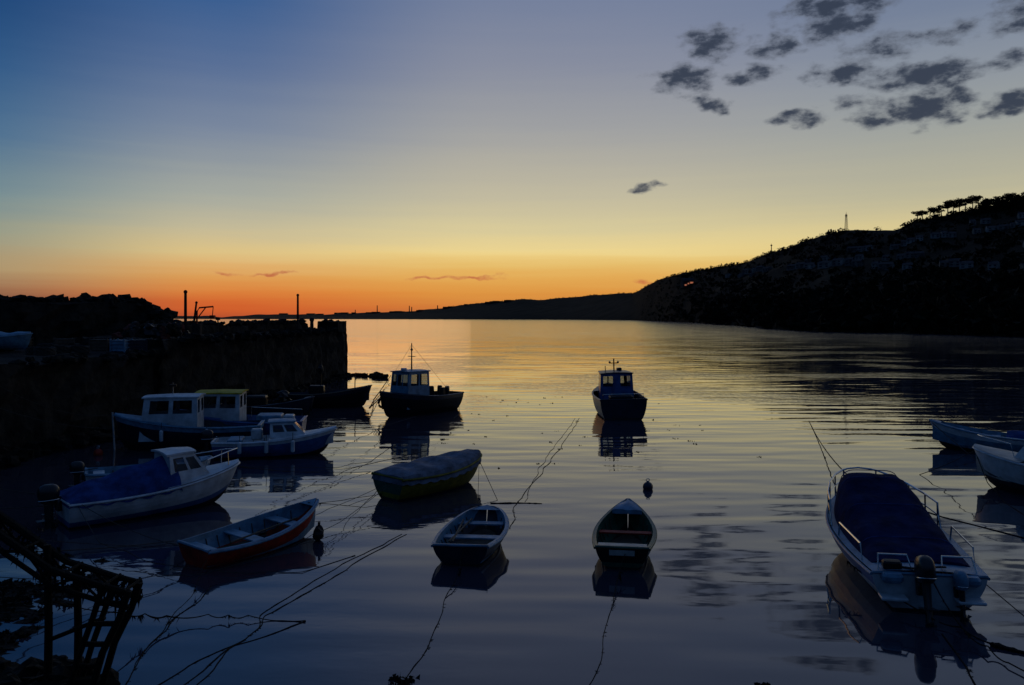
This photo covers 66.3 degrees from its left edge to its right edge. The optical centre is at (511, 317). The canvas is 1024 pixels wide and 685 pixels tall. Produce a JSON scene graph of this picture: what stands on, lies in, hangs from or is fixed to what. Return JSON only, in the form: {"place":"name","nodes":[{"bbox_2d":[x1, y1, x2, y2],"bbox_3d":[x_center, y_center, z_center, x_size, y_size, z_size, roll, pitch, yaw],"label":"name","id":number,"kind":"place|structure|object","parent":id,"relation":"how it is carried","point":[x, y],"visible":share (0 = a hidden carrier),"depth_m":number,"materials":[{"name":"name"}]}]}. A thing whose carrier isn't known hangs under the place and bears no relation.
{"place":"outdoors","nodes":[
{"label":"outdoors","id":0,"kind":"place"},
{"bbox_2d":[0,319,1023,684],"bbox_3d":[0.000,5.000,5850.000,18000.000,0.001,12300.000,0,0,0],"label":"water","id":1,"kind":"structure","parent":0,"point":[746,573],"depth_m":18.98,"materials":[{"name":"blue liquid"}]},
{"bbox_2d":[0,553,110,655],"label":"floating seaweed","id":2,"kind":"object","parent":1,"relation":"on","point":[12,609],"visible":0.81,"depth_m":13.63,"materials":[{"name":"black plant"}]},
{"bbox_2d":[0,655,120,684],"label":"foreshore rocks","id":3,"kind":"object","parent":1,"relation":"in","point":[29,671],"visible":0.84,"depth_m":10.52,"materials":[{"name":"black stone"}]},
{"bbox_2d":[0,510,142,684],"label":"timber landing stage","id":4,"kind":"object","parent":1,"relation":"in","point":[78,569],"visible":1,"depth_m":10.15,"materials":[{"name":"brown wood"}]},
{"bbox_2d":[93,446,102,455],"bbox_3d":[-15.100,4.874,28.600,0.320,0.428,0.315,0,0,0],"label":"mooring buoy","id":5,"kind":"object","parent":1,"relation":"on","point":[97,452],"visible":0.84,"depth_m":28.50,"materials":[{"name":"red paint"}]},
{"bbox_2d":[35,447,239,529],"bbox_3d":[-9.396,4.324,20.134,4.945,1.800,1.930,-1,0,-42],"label":"cabin cruiser","id":6,"kind":"object","parent":1,"relation":"on","point":[162,482],"visible":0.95,"depth_m":19.48,"materials":[{"name":"blue paint"}]},
{"bbox_2d":[243,467,370,472],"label":"mooring rope","id":7,"kind":"object","parent":6,"relation":"attached to","point":[304,472],"visible":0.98,"depth_m":23.57,"materials":[{"name":"black fabric"}]},
{"bbox_2d":[242,451,423,471],"bbox_3d":[-5.510,4.548,25.641,0.208,0.911,8.994,0,0,30],"label":"mooring rope","id":8,"kind":"object","parent":6,"relation":"attached to","point":[346,468],"visible":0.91,"depth_m":26.15,"materials":[{"name":"black fabric"}]},
{"bbox_2d":[68,455,212,486],"bbox_3d":[-10.876,4.652,23.113,3.851,1.092,1.580,1,-1,-28],"label":"rowing dinghy","id":9,"kind":"object","parent":1,"relation":"on","point":[77,468],"visible":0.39,"depth_m":22.39,"materials":[{"name":"blue paint"}]},
{"bbox_2d":[125,586,210,684],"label":"mooring rope","id":10,"kind":"object","parent":1,"relation":"on","point":[135,668],"visible":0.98,"depth_m":12.32,"materials":[{"name":"black fabric"}]},
{"bbox_2d":[134,559,207,667],"bbox_3d":[-5.656,4.849,13.238,0.186,0.309,4.109,0,0,-6],"label":"mooring rope","id":11,"kind":"object","parent":1,"relation":"on","point":[194,591],"visible":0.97,"depth_m":13.28,"materials":[{"name":"black fabric"}]},
{"bbox_2d":[0,292,351,470],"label":"stone pier","id":12,"kind":"structure","parent":1,"relation":"in","point":[268,357],"depth_m":40.31,"materials":[{"name":"black stone"}]},
{"bbox_2d":[0,331,32,349],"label":"laid up boat","id":13,"kind":"object","parent":12,"relation":"on","point":[18,340],"visible":0.99,"depth_m":36.62,"materials":[{"name":"blue paint"}]},
{"bbox_2d":[0,343,90,355],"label":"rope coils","id":14,"kind":"object","parent":12,"relation":"on","point":[43,349],"visible":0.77,"depth_m":34.77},
{"bbox_2d":[110,338,132,351],"bbox_3d":[-18.200,1.290,36.500,0.850,0.660,0.510,0,0,17],"label":"fish crate","id":15,"kind":"object","parent":12,"relation":"on","point":[118,345],"visible":0.87,"depth_m":36.30,"materials":[{"name":"blue paint"}]},
{"bbox_2d":[111,321,189,338],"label":"fishing net pile","id":16,"kind":"object","parent":12,"relation":"on","point":[136,329],"visible":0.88,"depth_m":41.68,"materials":[{"name":"black paint"}]},
{"bbox_2d":[184,290,186,330],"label":"mooring post","id":17,"kind":"object","parent":12,"relation":"on","point":[185,308],"visible":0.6,"depth_m":47.92,"materials":[{"name":"metal"}]},
{"bbox_2d":[191,301,197,333],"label":"mooring post","id":18,"kind":"object","parent":12,"relation":"on","point":[194,317],"visible":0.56,"depth_m":48.25,"materials":[{"name":"metal"}]},
{"bbox_2d":[192,306,219,334],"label":"cargo hoist","id":19,"kind":"object","parent":12,"relation":"on","point":[197,328],"visible":0.84,"depth_m":47.95,"materials":[{"name":"red paint"}]},
{"bbox_2d":[296,294,298,328],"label":"mooring post","id":20,"kind":"object","parent":12,"relation":"on","point":[297,295],"visible":0.66,"depth_m":59.92,"materials":[{"name":"metal"}]},
{"bbox_2d":[309,317,313,327],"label":"mooring post","id":21,"kind":"object","parent":12,"relation":"on","point":[311,319],"visible":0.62,"depth_m":63.88,"materials":[{"name":"metal"}]},
{"bbox_2d":[52,600,305,622],"bbox_3d":[-5.233,4.449,12.337,3.703,1.116,1.058,0,0,-33],"label":"mooring rope","id":22,"kind":"object","parent":1,"relation":"on","point":[140,617],"visible":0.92,"depth_m":12.72,"materials":[{"name":"black fabric"}]},
{"bbox_2d":[112,383,264,449],"bbox_3d":[-12.528,3.900,30.370,5.514,2.800,2.237,0,0,-12],"label":"wheelhouse boat","id":23,"kind":"object","parent":1,"relation":"on","point":[151,428],"visible":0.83,"depth_m":29.66,"materials":[{"name":"blue paint"}]},
{"bbox_2d":[0,483,391,582],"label":"mooring rope","id":24,"kind":"object","parent":1,"relation":"on","point":[224,567],"visible":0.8,"depth_m":15.84,"materials":[{"name":"black fabric"}]},
{"bbox_2d":[15,483,386,546],"bbox_3d":[-6.422,4.298,17.594,0.346,1.409,10.874,0,0,39],"label":"mooring rope","id":25,"kind":"object","parent":1,"relation":"on","point":[172,543],"visible":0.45,"depth_m":15.86,"materials":[{"name":"black fabric"}]},
{"bbox_2d":[78,506,354,573],"bbox_3d":[-6.994,4.698,16.559,7.169,0.611,1.856,0,0,15],"label":"mooring rope","id":26,"kind":"object","parent":1,"relation":"on","point":[204,569],"visible":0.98,"depth_m":15.59,"materials":[{"name":"black fabric"}]},
{"bbox_2d":[158,621,305,684],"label":"mooring rope","id":27,"kind":"object","parent":1,"relation":"on","point":[228,647],"visible":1,"depth_m":11.82,"materials":[{"name":"black fabric"}]},
{"bbox_2d":[175,389,307,434],"bbox_3d":[-11.288,4.135,32.587,5.253,2.330,2.180,1,1,-8],"label":"wheelhouse boat","id":28,"kind":"object","parent":1,"relation":"on","point":[231,414],"visible":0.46,"depth_m":31.94,"materials":[{"name":"blue paint"}]},
{"bbox_2d":[177,498,318,568],"bbox_3d":[-5.493,4.690,17.042,1.480,0.980,3.251,2,1,35],"label":"rowing dinghy","id":29,"kind":"object","parent":1,"relation":"on","point":[264,533],"visible":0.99,"depth_m":16.86,"materials":[{"name":"red paint"}]},
{"bbox_2d":[199,418,336,458],"bbox_3d":[-8.810,4.434,28.529,4.798,1.530,1.937,0,-1,-14],"label":"cabin cruiser","id":30,"kind":"object","parent":1,"relation":"on","point":[299,440],"visible":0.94,"depth_m":28.09,"materials":[{"name":"blue paint"}]},
{"bbox_2d":[335,416,414,430],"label":"mooring rope","id":31,"kind":"object","parent":30,"relation":"attached to","point":[370,427],"visible":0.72,"depth_m":34.63,"materials":[{"name":"black fabric"}]},
{"bbox_2d":[221,390,314,416],"bbox_3d":[-12.200,4.441,39.004,4.653,1.718,1.880,0,0,-8],"label":"fishing boat","id":32,"kind":"object","parent":1,"relation":"on","point":[284,400],"visible":0.62,"depth_m":38.63,"materials":[{"name":"black paint"}]},
{"bbox_2d":[184,534,401,684],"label":"mooring rope","id":33,"kind":"object","parent":1,"relation":"on","point":[276,604],"visible":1,"depth_m":13.53,"materials":[{"name":"black fabric"}]},
{"bbox_2d":[196,534,406,684],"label":"mooring rope","id":34,"kind":"object","parent":1,"relation":"on","point":[291,601],"visible":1,"depth_m":13.78,"materials":[{"name":"black fabric"}]},
{"bbox_2d":[237,444,395,467],"bbox_3d":[-5.696,4.548,26.204,0.919,0.911,9.804,0,0,18],"label":"mooring rope","id":35,"kind":"object","parent":1,"relation":"on","point":[323,467],"visible":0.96,"depth_m":24.62,"materials":[{"name":"black fabric"}]},
{"bbox_2d":[312,522,323,540],"bbox_3d":[-4.353,4.806,17.599,0.252,0.456,0.259,0,0,-15],"label":"marker float","id":36,"kind":"object","parent":1,"relation":"on","point":[318,533],"visible":1,"depth_m":17.51,"materials":[{"name":"black paint"}]},
{"bbox_2d":[288,360,371,407],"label":"fishing boat","id":37,"kind":"object","parent":1,"relation":"on","point":[353,397],"visible":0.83,"depth_m":43.77,"materials":[{"name":"black paint"}]},
{"bbox_2d":[303,493,381,506],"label":"mooring rope","id":38,"kind":"object","parent":1,"relation":"on","point":[345,499],"visible":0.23,"depth_m":19.50,"materials":[{"name":"black fabric"}]},
{"bbox_2d":[314,501,394,507],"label":"mooring rope","id":39,"kind":"object","parent":1,"relation":"on","point":[354,506],"visible":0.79,"depth_m":19.51,"materials":[{"name":"black fabric"}]},
{"bbox_2d":[351,371,388,377],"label":"tidal rocks","id":40,"kind":"object","parent":1,"relation":"in","point":[376,374],"visible":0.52,"depth_m":66.01,"materials":[{"name":"black stone"}]},
{"bbox_2d":[369,375,390,407],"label":"mooring rope","id":41,"kind":"object","parent":1,"relation":"on","point":[372,404],"visible":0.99,"depth_m":48.28,"materials":[{"name":"black fabric"}]},
{"bbox_2d":[378,343,463,417],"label":"fishing boat","id":42,"kind":"object","parent":1,"relation":"on","point":[404,396],"visible":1,"depth_m":40.26,"materials":[{"name":"black paint"}]},
{"bbox_2d":[371,449,481,501],"bbox_3d":[-2.244,4.605,22.897,1.681,1.190,3.755,1,0,40],"label":"covered dinghy","id":43,"kind":"object","parent":1,"relation":"on","point":[426,476],"visible":0.97,"depth_m":21.95,"materials":[{"name":"grey fabric"}]},
{"bbox_2d":[403,550,463,684],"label":"mooring rope","id":44,"kind":"object","parent":1,"relation":"on","point":[458,575],"visible":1,"depth_m":13.32,"materials":[{"name":"black fabric"}]},
{"bbox_2d":[431,505,508,566],"bbox_3d":[-0.805,4.765,17.103,1.500,0.770,2.806,-1,-1,10],"label":"rowing dinghy","id":45,"kind":"object","parent":1,"relation":"on","point":[475,535],"visible":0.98,"depth_m":17.04,"materials":[{"name":"blue paint"}]},
{"bbox_2d":[490,502,541,503],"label":"mooring rope","id":46,"kind":"object","parent":1,"relation":"on","point":[510,503],"visible":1,"depth_m":21.12,"materials":[{"name":"black fabric"}]},
{"bbox_2d":[517,419,578,501],"bbox_3d":[1.840,4.996,30.211,0.273,0.032,18.197,0,0,10],"label":"mooring rope","id":47,"kind":"object","parent":1,"relation":"on","point":[548,463],"visible":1,"depth_m":26.59,"materials":[{"name":"black fabric"}]},
{"bbox_2d":[526,420,573,499],"bbox_3d":[1.644,4.996,30.251,0.330,0.022,18.086,0,0,9],"label":"mooring rope","id":48,"kind":"object","parent":1,"relation":"on","point":[542,464],"visible":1,"depth_m":26.44,"materials":[{"name":"black fabric"}]},
{"bbox_2d":[388,397,770,684],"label":"drifting weed","id":49,"kind":"object","parent":1,"relation":"on","point":[400,681],"visible":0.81,"depth_m":10.81,"materials":[{"name":"black plant"}]},
{"bbox_2d":[589,555,624,684],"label":"mooring rope","id":50,"kind":"object","parent":1,"relation":"on","point":[619,577],"visible":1,"depth_m":13.39,"materials":[{"name":"black fabric"}]},
{"bbox_2d":[592,359,647,419],"bbox_3d":[5.421,3.725,41.181,2.530,3.150,5.654,-1,1,-1],"label":"fishing boat","id":51,"kind":"object","parent":1,"relation":"on","point":[616,399],"visible":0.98,"depth_m":38.94,"materials":[{"name":"blue paint"}]},
{"bbox_2d":[592,498,656,569],"bbox_3d":[2.443,4.661,16.890,1.360,0.978,2.871,-1,-1,11],"label":"rowing dinghy","id":52,"kind":"object","parent":1,"relation":"on","point":[626,527],"visible":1,"depth_m":16.97,"materials":[{"name":"green paint"}]},
{"bbox_2d":[643,478,652,489],"bbox_3d":[3.970,4.880,22.900,0.300,0.404,0.295,0,0,0],"label":"mooring buoy","id":53,"kind":"object","parent":1,"relation":"on","point":[647,485],"visible":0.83,"depth_m":22.81,"materials":[{"name":"blue paint"}]},
{"bbox_2d":[825,467,990,627],"bbox_3d":[7.538,4.289,15.524,2.230,1.868,6.036,-1,0,12],"label":"motorboat","id":54,"kind":"object","parent":1,"relation":"on","point":[884,527],"visible":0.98,"depth_m":14.37,"materials":[{"name":"blue paint"}]},
{"bbox_2d":[809,421,846,473],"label":"mooring rope","id":55,"kind":"object","parent":54,"relation":"attached to","point":[825,449],"visible":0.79,"depth_m":28.33,"materials":[{"name":"black fabric"}]},
{"bbox_2d":[934,583,1023,671],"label":"mooring rope","id":56,"kind":"object","parent":54,"relation":"attached to","point":[967,634],"visible":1,"depth_m":11.96,"materials":[{"name":"black fabric"}]},
{"bbox_2d":[987,585,1023,615],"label":"mooring rope","id":57,"kind":"object","parent":54,"relation":"attached to","point":[1006,601],"visible":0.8,"depth_m":12.67,"materials":[{"name":"black fabric"}]},
{"bbox_2d":[941,633,975,684],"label":"mooring rope","id":58,"kind":"object","parent":1,"relation":"on","point":[968,670],"visible":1,"depth_m":11.30,"materials":[{"name":"black fabric"}]},
{"bbox_2d":[928,512,1023,537],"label":"mooring rope","id":59,"kind":"object","parent":1,"relation":"on","point":[978,525],"visible":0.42,"depth_m":18.81,"materials":[{"name":"black fabric"}]},
{"bbox_2d":[929,419,1023,451],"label":"open boat","id":60,"kind":"object","parent":1,"relation":"on","point":[966,438],"visible":0.88,"depth_m":29.42,"materials":[{"name":"blue paint"}]},
{"bbox_2d":[932,423,975,459],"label":"mooring rope","id":61,"kind":"object","parent":60,"relation":"attached to","point":[953,441],"visible":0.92,"depth_m":28.82,"materials":[{"name":"black fabric"}]},
{"bbox_2d":[972,434,1023,493],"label":"cabin cruiser","id":62,"kind":"object","parent":1,"relation":"on","point":[1003,469],"visible":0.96,"depth_m":22.62,"materials":[{"name":"white paint"}]},
{"bbox_2d":[919,450,974,474],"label":"mooring rope","id":63,"kind":"object","parent":62,"relation":"attached to","point":[948,463],"visible":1,"depth_m":24.26,"materials":[{"name":"black fabric"}]},
{"bbox_2d":[976,455,1023,514],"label":"mooring rope","id":64,"kind":"object","parent":62,"relation":"attached to","point":[994,489],"visible":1,"depth_m":21.98,"materials":[{"name":"black fabric"}]},
{"bbox_2d":[990,642,1023,654],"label":"mooring rope","id":65,"kind":"object","parent":1,"relation":"on","point":[1002,647],"visible":1,"depth_m":11.80,"materials":[{"name":"black fabric"}]},
{"bbox_2d":[0,0,1023,316],"label":"sky","id":66,"kind":"structure","parent":0,"point":[244,157],"materials":[{"name":"blue"}]},
{"bbox_2d":[174,205,1023,336],"bbox_3d":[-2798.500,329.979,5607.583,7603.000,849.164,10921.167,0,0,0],"label":"hills","id":67,"kind":"structure","parent":0,"point":[624,306],"depth_m":1004.72,"materials":[{"name":"green plant"}]},
{"bbox_2d":[279,300,512,314],"bbox_3d":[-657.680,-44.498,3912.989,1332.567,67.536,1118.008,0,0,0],"label":"distant industrial works","id":68,"kind":"structure","parent":67,"relation":"on","point":[491,302],"depth_m":4012.50,"materials":[{"name":"black paint"}]},
{"bbox_2d":[681,278,694,287],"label":"hotel building","id":69,"kind":"structure","parent":67,"relation":"on","point":[685,282],"depth_m":1082.95,"materials":[{"name":"stone"}]},
{"bbox_2d":[438,192,1023,336],"bbox_3d":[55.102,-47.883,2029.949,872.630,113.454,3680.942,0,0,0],"label":"hillside woodland","id":70,"kind":"object","parent":67,"relation":"on","point":[961,304],"visible":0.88,"depth_m":396.81,"materials":[{"name":"green plant"}]},
{"bbox_2d":[725,272,754,277],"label":"terraced houses","id":71,"kind":"structure","parent":67,"relation":"on","point":[739,275],"depth_m":861.98,"materials":[{"name":"stone"}]},
{"bbox_2d":[742,256,893,274],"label":"terraced houses","id":72,"kind":"structure","parent":67,"relation":"on","point":[879,265],"depth_m":584.77,"materials":[{"name":"stone"}]},
{"bbox_2d":[805,253,863,262],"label":"terraced houses","id":73,"kind":"structure","parent":67,"relation":"on","point":[857,256],"depth_m":628.06,"materials":[{"name":"stone"}]},
{"bbox_2d":[915,210,927,218],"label":"pine tree","id":74,"kind":"object","parent":67,"relation":"on","point":[920,214],"visible":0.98,"depth_m":688.94,"materials":[{"name":"green plant"}]},
{"bbox_2d":[924,207,935,217],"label":"pine tree","id":75,"kind":"object","parent":67,"relation":"on","point":[931,208],"visible":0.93,"depth_m":684.89,"materials":[{"name":"green plant"}]},
{"bbox_2d":[928,208,940,217],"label":"pine tree","id":76,"kind":"object","parent":67,"relation":"on","point":[934,210],"visible":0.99,"depth_m":681.74,"materials":[{"name":"green plant"}]},
{"bbox_2d":[846,219,1023,252],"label":"terraced houses","id":77,"kind":"structure","parent":67,"relation":"on","point":[933,235],"depth_m":588.23,"materials":[{"name":"stone"}]},
{"bbox_2d":[936,204,947,215],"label":"pine tree","id":78,"kind":"object","parent":67,"relation":"on","point":[941,207],"visible":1,"depth_m":677.57,"materials":[{"name":"green plant"}]},
{"bbox_2d":[942,200,955,215],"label":"pine tree","id":79,"kind":"object","parent":67,"relation":"on","point":[948,201],"visible":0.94,"depth_m":674.96,"materials":[{"name":"green plant"}]},
{"bbox_2d":[944,200,960,210],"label":"pine tree","id":80,"kind":"object","parent":67,"relation":"on","point":[957,205],"visible":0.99,"depth_m":670.51,"materials":[{"name":"green plant"}]},
{"bbox_2d":[882,242,1023,260],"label":"terraced houses","id":81,"kind":"structure","parent":67,"relation":"on","point":[914,254],"depth_m":539.88,"materials":[{"name":"stone"}]},
{"bbox_2d":[952,198,966,211],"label":"pine tree","id":82,"kind":"object","parent":67,"relation":"on","point":[958,201],"visible":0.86,"depth_m":670.34,"materials":[{"name":"green plant"}]},
{"bbox_2d":[902,257,1023,270],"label":"terraced houses","id":83,"kind":"structure","parent":67,"relation":"on","point":[955,262],"depth_m":445.37,"materials":[{"name":"stone"}]},
{"bbox_2d":[960,198,973,208],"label":"pine tree","id":84,"kind":"object","parent":67,"relation":"on","point":[965,201],"visible":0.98,"depth_m":668.02,"materials":[{"name":"green plant"}]},
{"bbox_2d":[966,195,977,208],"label":"pine tree","id":85,"kind":"object","parent":67,"relation":"on","point":[971,197],"visible":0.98,"depth_m":666.11,"materials":[{"name":"green plant"}]},
{"bbox_2d":[969,195,982,208],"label":"pine tree","id":86,"kind":"object","parent":67,"relation":"on","point":[979,197],"visible":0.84,"depth_m":663.56,"materials":[{"name":"green plant"}]},
{"bbox_2d":[969,211,1023,225],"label":"terraced houses","id":87,"kind":"structure","parent":67,"relation":"on","point":[988,220],"depth_m":604.95,"materials":[{"name":"stone"}]},
{"bbox_2d":[1000,192,1016,198],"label":"pine tree","id":88,"kind":"object","parent":67,"relation":"on","point":[1006,195],"visible":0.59,"depth_m":649.52,"materials":[{"name":"green plant"}]}
]}

